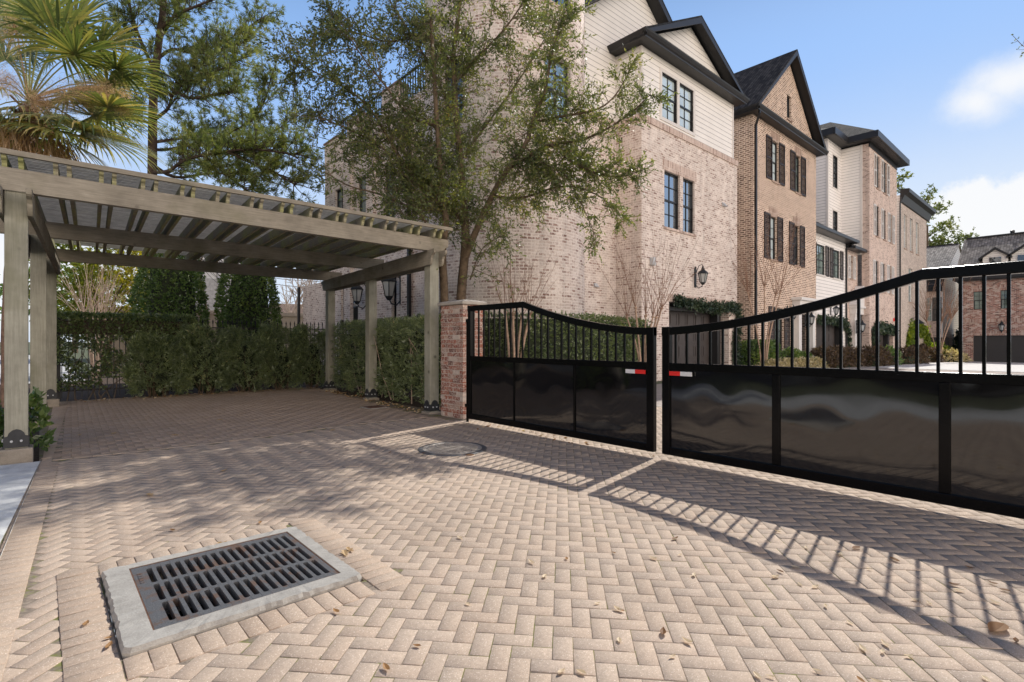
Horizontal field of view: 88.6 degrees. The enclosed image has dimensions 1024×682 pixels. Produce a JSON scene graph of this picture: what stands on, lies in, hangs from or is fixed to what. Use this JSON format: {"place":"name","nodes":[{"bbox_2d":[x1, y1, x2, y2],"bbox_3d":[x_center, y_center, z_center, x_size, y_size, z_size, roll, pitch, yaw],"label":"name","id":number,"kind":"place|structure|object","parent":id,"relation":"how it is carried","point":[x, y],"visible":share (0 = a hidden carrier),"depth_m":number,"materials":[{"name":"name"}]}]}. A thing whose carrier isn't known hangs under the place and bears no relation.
{"place":"outdoors","nodes":[
{"label":"outdoors","id":0,"kind":"place"},
{"bbox_2d":[0,461,39,556],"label":"sidewalk","id":1,"kind":"structure","parent":0,"point":[15,479],"depth_m":4.79,"materials":[{"name":"concrete"}]},
{"bbox_2d":[0,355,84,382],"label":"pale street","id":2,"kind":"structure","parent":0,"point":[64,371],"depth_m":22.83,"materials":[{"name":"grey concrete"}]},
{"bbox_2d":[0,401,427,681],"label":"paving edge course","id":3,"kind":"object","parent":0,"point":[87,655],"visible":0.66,"depth_m":2.77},
{"bbox_2d":[101,527,361,659],"bbox_3d":[-1.601,1.642,2.992,1.105,0.656,1.070,0,0,-42],"label":"storm drain","id":4,"kind":"object","parent":3,"relation":"on","point":[153,603],"visible":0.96,"depth_m":2.87,"materials":[{"name":"metal"}]},
{"bbox_2d":[0,372,440,461],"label":"garden soil","id":5,"kind":"structure","parent":0,"point":[415,403],"depth_m":13.78,"materials":[{"name":"brown soil"}]},
{"bbox_2d":[0,399,3,443],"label":"garden shrub","id":6,"kind":"object","parent":5,"relation":"on","point":[1,423],"visible":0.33,"depth_m":6.41,"materials":[{"name":"green plant"}]},
{"bbox_2d":[0,386,57,451],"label":"young shrub","id":7,"kind":"object","parent":5,"relation":"on","point":[46,440],"visible":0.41,"depth_m":6.46,"materials":[{"name":"green plant"}]},
{"bbox_2d":[0,0,173,407],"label":"palm tree","id":8,"kind":"object","parent":5,"relation":"on","point":[68,34],"visible":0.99,"depth_m":10.62,"materials":[{"name":"green plant"}]},
{"bbox_2d":[29,243,149,374],"bbox_3d":[-15.990,-1.525,20.649,5.351,5.858,5.695,0,0,-31],"label":"magnolia tree","id":9,"kind":"object","parent":5,"relation":"on","point":[127,280],"visible":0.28,"depth_m":20.30,"materials":[{"name":"green plant"}]},
{"bbox_2d":[57,263,134,380],"bbox_3d":[-14.300,-0.887,18.047,2.849,4.481,3.059,0,0,-42],"label":"bare shrub","id":10,"kind":"object","parent":5,"relation":"on","point":[101,306],"visible":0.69,"depth_m":17.90,"materials":[{"name":"brown plant"}]},
{"bbox_2d":[57,310,199,400],"bbox_3d":[-9.206,0.323,12.620,1.158,2.075,2.965,0,0,37],"label":"ivy hedge","id":11,"kind":"object","parent":5,"relation":"on","point":[75,322],"visible":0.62,"depth_m":12.19,"materials":[{"name":"green plant"}]},
{"bbox_2d":[126,252,213,366],"bbox_3d":[-10.318,-1.071,15.946,2.306,4.846,2.254,0,0,-42],"label":"cone tree","id":12,"kind":"object","parent":5,"relation":"on","point":[168,291],"visible":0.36,"depth_m":15.35,"materials":[{"name":"green plant"}]},
{"bbox_2d":[68,0,330,284],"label":"pine tree","id":13,"kind":"object","parent":5,"relation":"on","point":[250,146],"visible":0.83,"depth_m":19.71,"materials":[{"name":"green plant"}]},
{"bbox_2d":[57,317,343,400],"bbox_3d":[-7.722,0.345,13.985,6.716,2.010,0.116,0,0,-41],"label":"iron fence","id":14,"kind":"object","parent":5,"relation":"on","point":[59,376],"visible":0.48,"depth_m":12.54,"materials":[{"name":"black metal"}]},
{"bbox_2d":[213,261,284,359],"bbox_3d":[-8.213,-0.967,16.447,2.074,4.639,2.120,0,0,-42],"label":"cone tree","id":15,"kind":"object","parent":5,"relation":"on","point":[249,297],"visible":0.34,"depth_m":15.88,"materials":[{"name":"green plant"}]},
{"bbox_2d":[288,322,338,387],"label":"yew shrub","id":16,"kind":"object","parent":5,"relation":"on","point":[314,371],"visible":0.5,"depth_m":14.84,"materials":[{"name":"green plant"}]},
{"bbox_2d":[330,317,401,396],"bbox_3d":[-3.741,0.377,13.551,1.158,2.016,3.370,0,0,-39],"label":"clipped hedge","id":17,"kind":"object","parent":5,"relation":"on","point":[352,349],"visible":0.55,"depth_m":13.52,"materials":[{"name":"green plant"}]},
{"bbox_2d":[371,312,440,409],"bbox_3d":[-2.036,0.374,11.328,1.324,1.966,2.942,0,0,-42],"label":"clipped hedge","id":18,"kind":"object","parent":5,"relation":"on","point":[403,355],"visible":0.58,"depth_m":11.18,"materials":[{"name":"green plant"}]},
{"bbox_2d":[243,0,679,409],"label":"oak tree","id":19,"kind":"object","parent":5,"relation":"on","point":[429,183],"visible":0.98,"depth_m":10.06,"materials":[{"name":"green plant"}]},
{"bbox_2d":[480,232,557,356],"bbox_3d":[0.300,-0.535,12.207,1.623,3.777,2.212,0,0,11],"label":"crape myrtle","id":20,"kind":"object","parent":5,"relation":"on","point":[513,333],"visible":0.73,"depth_m":12.13,"materials":[{"name":"brown plant"}]},
{"bbox_2d":[482,309,653,360],"bbox_3d":[1.712,0.264,14.684,7.600,2.172,2.440,0,0,-30],"label":"wall hedge","id":21,"kind":"object","parent":5,"relation":"on","point":[601,318],"depth_m":13.35,"materials":[{"name":"green plant"}]},
{"bbox_2d":[113,49,327,286],"bbox_3d":[-21.874,-12.885,36.000,23.599,18.708,0.034,0,0,0],"label":"power line","id":22,"kind":"object","parent":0,"point":[288,138],"visible":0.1,"depth_m":35.99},
{"bbox_2d":[41,387,425,458],"bbox_3d":[-5.573,1.365,10.680,5.979,0.035,7.679,0,0,-42],"label":"brick parking pad","id":23,"kind":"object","parent":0,"point":[285,404],"visible":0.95,"depth_m":9.27,"materials":[{"name":"beige brick"}]},
{"bbox_2d":[0,147,452,464],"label":"pergola","id":24,"kind":"object","parent":23,"relation":"on","point":[47,203],"visible":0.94,"depth_m":8.60,"materials":[{"name":"wood"}]},
{"bbox_2d":[360,405,387,408],"bbox_3d":[-2.803,1.355,10.690,0.440,0.050,0.420,0,0,-42],"label":"drain cover","id":25,"kind":"object","parent":23,"relation":"on","point":[374,407],"visible":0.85,"depth_m":10.61,"materials":[{"name":"metal"}]},
{"bbox_2d":[0,342,861,581],"bbox_3d":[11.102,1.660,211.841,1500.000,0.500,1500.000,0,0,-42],"label":"ground","id":26,"kind":"structure","parent":0,"point":[78,356],"depth_m":51.05,"materials":[{"name":"brown"}]},
{"bbox_2d":[29,261,129,352],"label":"tree","id":27,"kind":"object","parent":26,"relation":"on","point":[68,274],"visible":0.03,"depth_m":58.97,"materials":[{"name":"green plant"}]},
{"bbox_2d":[143,256,239,310],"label":"white building","id":28,"kind":"structure","parent":26,"relation":"on","point":[211,285],"depth_m":39.91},
{"bbox_2d":[99,307,302,371],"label":"garden wall","id":29,"kind":"structure","parent":26,"relation":"on","point":[288,318],"depth_m":26.76,"materials":[{"name":"beige paint"}]},
{"bbox_2d":[169,322,242,394],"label":"yew shrub","id":30,"kind":"object","parent":26,"relation":"on","point":[207,373],"visible":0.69,"depth_m":13.13,"materials":[{"name":"green plant"}]},
{"bbox_2d":[213,324,276,391],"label":"yew shrub","id":31,"kind":"object","parent":26,"relation":"on","point":[244,379],"visible":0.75,"depth_m":13.74,"materials":[{"name":"green plant"}]},
{"bbox_2d":[268,303,302,313],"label":"house","id":32,"kind":"structure","parent":26,"relation":"on","point":[283,309],"depth_m":40.74,"materials":[{"name":"beige brick"}]},
{"bbox_2d":[277,278,320,312],"bbox_3d":[-13.543,-2.095,34.887,5.562,6.933,3.524,0,0,29],"label":"bare tree","id":33,"kind":"object","parent":26,"relation":"on","point":[287,305],"visible":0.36,"depth_m":35.33,"materials":[{"name":"brown plant"}]},
{"bbox_2d":[297,0,749,380],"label":"corner house","id":34,"kind":"structure","parent":26,"relation":"on","point":[686,142],"depth_m":18.39,"materials":[{"name":"beige brick"}]},
{"bbox_2d":[337,188,342,207],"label":"window","id":35,"kind":"structure","parent":34,"relation":"in","point":[339,202],"depth_m":22.19,"materials":[{"name":"black glass"}]},
{"bbox_2d":[351,284,364,308],"bbox_3d":[-5.751,-1.814,19.800,0.715,1.185,0.455,0,0,-42],"label":"wall lantern","id":36,"kind":"object","parent":34,"relation":"attached to","point":[357,291],"depth_m":19.62,"materials":[{"name":"metal"}]},
{"bbox_2d":[360,176,365,211],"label":"window","id":37,"kind":"structure","parent":34,"relation":"in","point":[363,205],"depth_m":20.61,"materials":[{"name":"black glass"}]},
{"bbox_2d":[381,276,400,305],"bbox_3d":[-4.093,-1.880,17.891,0.820,1.354,0.520,0,0,-42],"label":"wall lantern","id":38,"kind":"object","parent":34,"relation":"attached to","point":[389,286],"depth_m":17.70,"materials":[{"name":"metal"}]},
{"bbox_2d":[445,58,464,125],"bbox_3d":[-1.538,-6.716,14.230,0.862,1.819,0.351,0,0,35],"label":"window","id":39,"kind":"structure","parent":34,"relation":"in","point":[460,58],"depth_m":14.20,"materials":[{"name":"black glass"}]},
{"bbox_2d":[546,0,567,10],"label":"window","id":40,"kind":"structure","parent":34,"relation":"in","point":[555,1],"depth_m":14.30,"materials":[{"name":"black glass"}]},
{"bbox_2d":[545,59,573,129],"bbox_3d":[1.221,-6.757,14.258,1.076,1.829,0.276,0,0,-42],"label":"window","id":41,"kind":"structure","parent":34,"relation":"in","point":[556,74],"depth_m":14.41,"materials":[{"name":"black glass"}]},
{"bbox_2d":[662,73,675,122],"bbox_3d":[5.654,-8.780,19.059,1.010,1.600,0.080,0,0,-42],"label":"window","id":42,"kind":"structure","parent":34,"relation":"in","point":[669,114],"depth_m":19.17,"materials":[{"name":"black glass"}]},
{"bbox_2d":[664,171,681,232],"bbox_3d":[5.801,-5.062,19.157,1.160,2.115,0.210,0,0,-42],"label":"window","id":43,"kind":"structure","parent":34,"relation":"in","point":[670,180],"depth_m":19.29,"materials":[{"name":"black glass"}]},
{"bbox_2d":[680,84,691,131],"bbox_3d":[6.524,-8.780,19.842,1.010,1.600,0.080,0,0,-42],"label":"window","id":44,"kind":"structure","parent":34,"relation":"in","point":[685,94],"depth_m":19.92,"materials":[{"name":"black glass"}]},
{"bbox_2d":[682,179,695,236],"bbox_3d":[6.671,-5.062,19.940,0.940,2.115,0.210,0,0,-42],"label":"window","id":45,"kind":"structure","parent":34,"relation":"in","point":[687,185],"depth_m":20.10,"materials":[{"name":"black glass"}]},
{"bbox_2d":[669,306,718,363],"bbox_3d":[6.946,0.040,20.551,4.013,2.620,0.410,0,0,-42],"label":"garage door","id":46,"kind":"structure","parent":34,"relation":"in","point":[677,318],"depth_m":21.02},
{"bbox_2d":[694,264,707,287],"bbox_3d":[7.236,-2.473,20.018,0.376,0.914,0.527,0,0,-20],"label":"wall lantern","id":47,"kind":"object","parent":34,"relation":"attached to","point":[702,274],"depth_m":19.93,"materials":[{"name":"metal"}]},
{"bbox_2d":[672,293,744,364],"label":"wall creeper","id":48,"kind":"object","parent":34,"relation":"attached to","point":[715,306],"depth_m":20.97,"materials":[{"name":"green plant"}]},
{"bbox_2d":[738,339,781,364],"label":"box hedge","id":49,"kind":"object","parent":26,"relation":"on","point":[754,355],"visible":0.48,"depth_m":22.30,"materials":[{"name":"green plant"}]},
{"bbox_2d":[755,358,787,366],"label":"cream shrub","id":50,"kind":"object","parent":26,"relation":"on","point":[770,362],"visible":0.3,"depth_m":21.52,"materials":[{"name":"beige plant"}]},
{"bbox_2d":[734,49,828,356],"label":"gabled house","id":51,"kind":"structure","parent":26,"relation":"on","point":[779,145],"depth_m":25.61,"materials":[{"name":"brown brick"}]},
{"bbox_2d":[770,217,777,261],"bbox_3d":[12.464,-4.883,25.163,0.900,2.135,0.220,0,0,-42],"label":"window","id":52,"kind":"structure","parent":51,"relation":"in","point":[772,219],"depth_m":25.42,"materials":[{"name":"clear glass"}]},
{"bbox_2d":[771,142,779,184],"bbox_3d":[12.627,-8.593,25.311,0.900,2.015,0.220,0,0,-42],"label":"window","id":53,"kind":"structure","parent":51,"relation":"in","point":[774,180],"depth_m":25.58,"materials":[{"name":"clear glass"}]},
{"bbox_2d":[775,308,781,349],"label":"window","id":54,"kind":"structure","parent":51,"relation":"in","point":[780,321],"depth_m":26.00,"materials":[{"name":"black glass"}]},
{"bbox_2d":[794,226,800,267],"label":"window","id":55,"kind":"structure","parent":51,"relation":"in","point":[796,265],"depth_m":27.37,"materials":[{"name":"black glass"}]},
{"bbox_2d":[795,156,801,195],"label":"window","id":56,"kind":"structure","parent":51,"relation":"in","point":[797,159],"depth_m":27.49,"materials":[{"name":"black glass"}]},
{"bbox_2d":[805,312,814,326],"bbox_3d":[15.703,-1.165,27.655,0.362,0.880,0.507,0,0,-64],"label":"wall lantern","id":57,"kind":"object","parent":51,"relation":"attached to","point":[811,318],"depth_m":27.57,"materials":[{"name":"metal"}]},
{"bbox_2d":[774,356,799,366],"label":"cream shrub","id":58,"kind":"object","parent":26,"relation":"on","point":[786,361],"visible":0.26,"depth_m":22.29,"materials":[{"name":"beige plant"}]},
{"bbox_2d":[779,346,801,358],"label":"green shrub","id":59,"kind":"object","parent":26,"relation":"on","point":[786,354],"visible":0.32,"depth_m":24.92,"materials":[{"name":"green plant"}]},
{"bbox_2d":[788,357,809,366],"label":"cream shrub","id":60,"kind":"object","parent":26,"relation":"on","point":[800,362],"visible":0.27,"depth_m":23.06,"materials":[{"name":"beige plant"}]},
{"bbox_2d":[798,356,820,367],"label":"cream shrub","id":61,"kind":"object","parent":26,"relation":"on","point":[813,363],"visible":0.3,"depth_m":23.87,"materials":[{"name":"beige plant"}]},
{"bbox_2d":[810,345,838,367],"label":"burgundy shrub","id":62,"kind":"object","parent":26,"relation":"on","point":[829,362],"visible":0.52,"depth_m":27.09,"materials":[{"name":"brown plant"}]},
{"bbox_2d":[816,345,849,367],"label":"burgundy shrub","id":63,"kind":"object","parent":26,"relation":"on","point":[845,358],"visible":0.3,"depth_m":27.81,"materials":[{"name":"brown plant"}]},
{"bbox_2d":[816,221,859,347],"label":"white house","id":64,"kind":"structure","parent":26,"relation":"on","point":[831,265],"depth_m":32.73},
{"bbox_2d":[816,244,825,276],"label":"window","id":65,"kind":"structure","parent":64,"relation":"in","point":[820,249],"depth_m":31.74,"materials":[{"name":"green glass"}]},
{"bbox_2d":[816,322,838,347],"bbox_3d":[19.452,0.065,32.720,4.940,2.770,0.360,0,0,-42],"label":"garage door","id":66,"kind":"structure","parent":64,"relation":"in","point":[832,333],"depth_m":33.69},
{"bbox_2d":[816,314,852,346],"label":"wall creeper","id":67,"kind":"object","parent":64,"relation":"attached to","point":[832,321],"depth_m":32.91,"materials":[{"name":"green plant"}]},
{"bbox_2d":[833,250,840,280],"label":"window","id":68,"kind":"structure","parent":64,"relation":"in","point":[836,253],"depth_m":33.71,"materials":[{"name":"green glass"}]},
{"bbox_2d":[833,344,856,366],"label":"burgundy shrub","id":69,"kind":"object","parent":26,"relation":"on","point":[852,356],"visible":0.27,"depth_m":29.07,"materials":[{"name":"brown plant"}]},
{"bbox_2d":[844,345,869,366],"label":"burgundy shrub","id":70,"kind":"object","parent":26,"relation":"on","point":[863,361],"visible":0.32,"depth_m":29.94,"materials":[{"name":"brown plant"}]},
{"bbox_2d":[816,122,909,349],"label":"tall house","id":71,"kind":"structure","parent":26,"relation":"on","point":[856,182],"depth_m":36.49,"materials":[{"name":"white"}]},
{"bbox_2d":[832,152,837,190],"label":"window","id":72,"kind":"structure","parent":71,"relation":"in","point":[834,160],"depth_m":36.40,"materials":[{"name":"black glass"}]},
{"bbox_2d":[832,208,837,230],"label":"window","id":73,"kind":"structure","parent":71,"relation":"in","point":[834,214],"depth_m":36.40,"materials":[{"name":"black glass"}]},
{"bbox_2d":[879,334,887,347],"bbox_3d":[26.962,0.165,38.540,3.390,2.870,0.360,0,0,-42],"label":"garage door","id":74,"kind":"structure","parent":71,"relation":"in","point":[884,339],"depth_m":39.51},
{"bbox_2d":[871,320,899,345],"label":"wall creeper","id":75,"kind":"object","parent":71,"relation":"attached to","point":[886,328],"depth_m":37.22,"materials":[{"name":"green plant"}]},
{"bbox_2d":[861,344,889,366],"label":"burgundy shrub","id":76,"kind":"object","parent":26,"relation":"on","point":[869,353],"visible":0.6,"depth_m":30.96,"materials":[{"name":"brown plant"}]},
{"bbox_2d":[871,344,894,365],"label":"burgundy shrub","id":77,"kind":"object","parent":26,"relation":"on","point":[889,357],"visible":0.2,"depth_m":32.66,"materials":[{"name":"brown plant"}]},
{"bbox_2d":[882,344,905,364],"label":"burgundy shrub","id":78,"kind":"object","parent":26,"relation":"on","point":[892,351],"visible":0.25,"depth_m":33.66,"materials":[{"name":"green plant"}]},
{"bbox_2d":[899,345,922,363],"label":"burgundy shrub","id":79,"kind":"object","parent":26,"relation":"on","point":[908,354],"visible":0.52,"depth_m":36.83,"materials":[{"name":"brown plant"}]},
{"bbox_2d":[897,188,935,351],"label":"townhouse","id":80,"kind":"structure","parent":26,"relation":"on","point":[917,212],"depth_m":43.88,"materials":[{"name":"grey brick"}]},
{"bbox_2d":[908,268,912,302],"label":"window","id":81,"kind":"structure","parent":80,"relation":"in","point":[909,270],"depth_m":44.18,"materials":[{"name":"white glass"}]},
{"bbox_2d":[906,318,931,347],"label":"shrub","id":82,"kind":"object","parent":26,"relation":"on","point":[924,333],"depth_m":43.81,"materials":[{"name":"green plant"}]},
{"bbox_2d":[910,344,930,363],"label":"burgundy shrub","id":83,"kind":"object","parent":26,"relation":"on","point":[924,353],"visible":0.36,"depth_m":38.08,"materials":[{"name":"brown plant"}]},
{"bbox_2d":[919,343,945,361],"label":"street planting","id":84,"kind":"object","parent":26,"relation":"on","point":[931,351],"visible":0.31,"depth_m":43.28,"materials":[{"name":"red plant"}]},
{"bbox_2d":[923,341,950,353],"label":"street planting","id":85,"kind":"object","parent":26,"relation":"on","point":[932,345],"visible":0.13,"depth_m":45.58,"materials":[{"name":"green plant"}]},
{"bbox_2d":[897,168,978,246],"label":"roof top tree","id":86,"kind":"object","parent":26,"relation":"on","point":[943,240],"visible":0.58,"depth_m":81.60,"materials":[{"name":"green plant"}]},
{"bbox_2d":[911,280,972,352],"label":"crape myrtle","id":87,"kind":"object","parent":26,"relation":"on","point":[950,316],"visible":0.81,"depth_m":43.53,"materials":[{"name":"brown plant"}]},
{"bbox_2d":[926,243,961,348],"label":"grey roof house","id":88,"kind":"structure","parent":26,"relation":"on","point":[945,255],"depth_m":53.84,"materials":[{"name":"beige"}]},
{"bbox_2d":[926,298,931,320],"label":"window","id":89,"kind":"structure","parent":88,"relation":"in","point":[929,318],"depth_m":51.65,"materials":[{"name":"grey glass"}]},
{"bbox_2d":[930,337,948,347],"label":"garage door","id":90,"kind":"structure","parent":88,"relation":"in","point":[946,340],"depth_m":50.60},
{"bbox_2d":[952,328,958,349],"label":"street planting","id":91,"kind":"object","parent":26,"relation":"on","point":[955,342],"visible":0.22,"depth_m":54.16,"materials":[{"name":"black plant"}]},
{"bbox_2d":[942,347,973,361],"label":"street planting","id":92,"kind":"object","parent":26,"relation":"on","point":[953,356],"visible":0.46,"depth_m":44.08,"materials":[{"name":"beige plant"}]},
{"bbox_2d":[0,387,1023,681],"bbox_3d":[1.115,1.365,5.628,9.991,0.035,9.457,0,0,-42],"label":"brick driveway","id":93,"kind":"structure","parent":0,"point":[188,503],"depth_m":3.27,"materials":[{"name":"beige brick"}]},
{"bbox_2d":[117,329,194,397],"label":"yew shrub","id":94,"kind":"object","parent":93,"relation":"on","point":[157,377],"visible":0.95,"depth_m":12.38,"materials":[{"name":"green plant"}]},
{"bbox_2d":[252,319,311,389],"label":"yew shrub","id":95,"kind":"object","parent":93,"relation":"on","point":[283,374],"visible":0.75,"depth_m":14.34,"materials":[{"name":"green plant"}]},
{"bbox_2d":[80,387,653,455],"bbox_3d":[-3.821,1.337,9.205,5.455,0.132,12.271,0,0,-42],"label":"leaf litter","id":96,"kind":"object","parent":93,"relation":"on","point":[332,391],"visible":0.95,"depth_m":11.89,"materials":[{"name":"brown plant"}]},
{"bbox_2d":[418,442,486,455],"bbox_3d":[-0.726,1.357,6.560,0.860,0.045,0.918,0,0,-42],"label":"manhole cover","id":97,"kind":"object","parent":93,"relation":"on","point":[453,449],"visible":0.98,"depth_m":6.52,"materials":[{"name":"metal"}]},
{"bbox_2d":[437,300,486,418],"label":"brick pillar","id":98,"kind":"structure","parent":93,"relation":"on","point":[454,315],"depth_m":9.24,"materials":[{"name":"brick"}]},
{"bbox_2d":[465,302,656,451],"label":"swing gate","id":99,"kind":"structure","parent":93,"relation":"on","point":[607,401],"depth_m":7.09,"materials":[{"name":"black metal"}]},
{"bbox_2d":[662,261,1023,518],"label":"swing gate","id":100,"kind":"structure","parent":93,"relation":"on","point":[954,439],"depth_m":4.53,"materials":[{"name":"black metal"}]},
{"bbox_2d":[987,621,1008,631],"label":"fallen leaf","id":101,"kind":"object","parent":93,"relation":"on","point":[993,626],"visible":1,"depth_m":2.46,"materials":[{"name":"brown plant"}]},
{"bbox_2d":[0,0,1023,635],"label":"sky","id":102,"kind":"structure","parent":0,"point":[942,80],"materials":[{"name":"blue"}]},
{"bbox_2d":[657,362,1023,406],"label":"courtyard drive","id":103,"kind":"structure","parent":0,"point":[659,395],"depth_m":24.98,"materials":[{"name":"beige concrete"}]},
{"bbox_2d":[588,223,726,361],"bbox_3d":[3.708,-0.964,14.595,2.894,4.636,3.508,0,0,-6],"label":"crape myrtle","id":104,"kind":"object","parent":103,"relation":"on","point":[661,308],"visible":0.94,"depth_m":14.52,"materials":[{"name":"brown plant"}]},
{"bbox_2d":[728,211,817,365],"bbox_3d":[10.508,-2.057,22.091,4.217,6.825,3.571,0,0,-42],"label":"crape myrtle","id":105,"kind":"object","parent":103,"relation":"on","point":[766,348],"visible":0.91,"depth_m":21.88,"materials":[{"name":"brown plant"}]},
{"bbox_2d":[879,362,1023,371],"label":"concrete street","id":106,"kind":"structure","parent":0,"point":[995,366],"depth_m":31.85,"materials":[{"name":"grey concrete"}]},
{"bbox_2d":[953,230,1023,362],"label":"red house","id":107,"kind":"structure","parent":0,"point":[1007,247],"depth_m":46.31,"materials":[{"name":"brick"}]},
{"bbox_2d":[974,291,981,309],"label":"window","id":108,"kind":"structure","parent":107,"relation":"in","point":[977,295],"depth_m":46.72,"materials":[{"name":"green glass"}]},
{"bbox_2d":[973,335,1023,362],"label":"garage door","id":109,"kind":"structure","parent":107,"relation":"in","point":[996,346],"depth_m":45.80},
{"bbox_2d":[1001,290,1006,308],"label":"window","id":110,"kind":"structure","parent":107,"relation":"in","point":[1003,292],"depth_m":45.46,"materials":[{"name":"grey glass"}]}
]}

